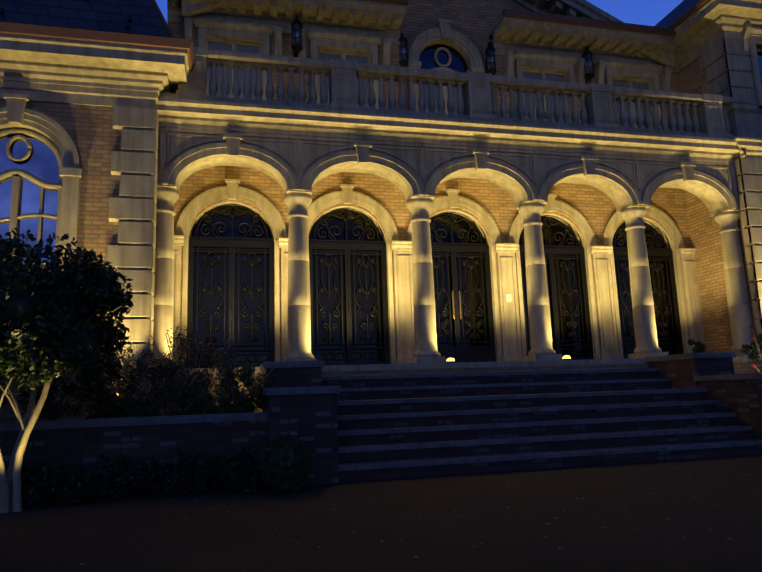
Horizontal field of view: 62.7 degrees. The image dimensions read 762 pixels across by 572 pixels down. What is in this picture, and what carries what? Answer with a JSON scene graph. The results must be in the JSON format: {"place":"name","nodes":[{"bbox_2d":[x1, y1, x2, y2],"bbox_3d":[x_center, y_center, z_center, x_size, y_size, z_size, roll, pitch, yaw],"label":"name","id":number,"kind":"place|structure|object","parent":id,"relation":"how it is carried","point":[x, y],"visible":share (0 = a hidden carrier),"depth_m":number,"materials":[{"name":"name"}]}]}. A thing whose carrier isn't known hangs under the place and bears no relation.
{"place":"outdoors","nodes":[
{"label":"outdoors","id":0,"kind":"place"},
{"bbox_2d":[0,0,194,421],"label":"wing","id":1,"kind":"structure","parent":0,"point":[84,84],"depth_m":9.71,"materials":[{"name":"beige stone"}]},
{"bbox_2d":[0,454,761,571],"bbox_3d":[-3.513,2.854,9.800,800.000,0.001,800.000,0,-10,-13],"label":"driveway","id":2,"kind":"structure","parent":0,"point":[432,539],"depth_m":4.99,"materials":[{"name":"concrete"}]},
{"bbox_2d":[0,412,267,498],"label":"planter walls","id":3,"kind":"structure","parent":2,"relation":"on","point":[83,444],"depth_m":7.42,"materials":[{"name":"brick"}]},
{"bbox_2d":[0,325,276,420],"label":"planter shrubs","id":4,"kind":"object","parent":3,"relation":"on","point":[188,393],"visible":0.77,"depth_m":8.27,"materials":[{"name":"green plant"}]},
{"bbox_2d":[257,432,314,491],"bbox_3d":[-1.077,1.986,7.075,0.652,0.660,0.656,0,-10,-13],"label":"boxwood ball","id":5,"kind":"object","parent":2,"relation":"on","point":[286,461],"visible":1,"depth_m":6.92,"materials":[{"name":"green plant"}]},
{"bbox_2d":[0,464,754,571],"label":"driveway debris","id":6,"kind":"object","parent":2,"relation":"on","point":[416,517],"visible":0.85,"depth_m":5.25,"materials":[{"name":"red plant"}]},
{"bbox_2d":[150,97,761,415],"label":"arcade","id":7,"kind":"object","parent":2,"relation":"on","point":[296,154],"visible":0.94,"depth_m":11.40,"materials":[{"name":"stone"}]},
{"bbox_2d":[173,166,705,367],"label":"porch back wall","id":8,"kind":"structure","parent":7,"relation":"on","point":[231,226],"depth_m":12.80,"materials":[{"name":"brick"}]},
{"bbox_2d":[160,46,739,138],"bbox_3d":[1.648,-3.369,12.600,11.510,0.986,1.910,0,-10,-13],"label":"balcony balustrade","id":9,"kind":"object","parent":7,"relation":"on","point":[709,113],"visible":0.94,"depth_m":11.67,"materials":[{"name":"stone"}]},
{"bbox_2d":[446,355,571,362],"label":"ground lights","id":10,"kind":"object","parent":7,"relation":"on","point":[452,360],"visible":0.9,"depth_m":10.93,"materials":[{"name":"grey"}]},
{"bbox_2d":[260,352,761,487],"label":"entrance stairs","id":11,"kind":"structure","parent":2,"relation":"on","point":[661,408],"depth_m":8.99,"materials":[{"name":"stone"}]},
{"bbox_3d":[-8.760,2.215,4.998,15.550,0.001,1.800,0,-10,-13],"label":"garden bed","id":12,"kind":"object","parent":2,"relation":"on","visible":0},
{"bbox_2d":[0,227,133,512],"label":"tree","id":13,"kind":"object","parent":12,"relation":"on","point":[50,326],"visible":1,"depth_m":6.48,"materials":[{"name":"green plant"}]},
{"bbox_2d":[21,446,269,506],"bbox_3d":[-3.818,2.079,6.657,5.449,0.556,0.968,0,-10,-13],"label":"hedge","id":14,"kind":"object","parent":12,"relation":"on","point":[218,468],"visible":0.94,"depth_m":6.83,"materials":[{"name":"green plant"}]},
{"bbox_2d":[155,0,683,25],"label":"sky","id":15,"kind":"structure","parent":0,"point":[641,12],"materials":[{"name":"blue"}]},
{"bbox_2d":[167,0,685,129],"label":"second floor","id":16,"kind":"structure","parent":0,"point":[580,41],"depth_m":13.65,"materials":[{"name":"stone"}]},
{"bbox_2d":[655,0,761,353],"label":"wing","id":17,"kind":"structure","parent":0,"point":[721,40],"depth_m":13.42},
{"bbox_2d":[687,325,761,372],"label":"rose bush","id":18,"kind":"object","parent":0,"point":[749,350],"visible":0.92,"depth_m":11.10,"materials":[{"name":"green plant"}]}
]}

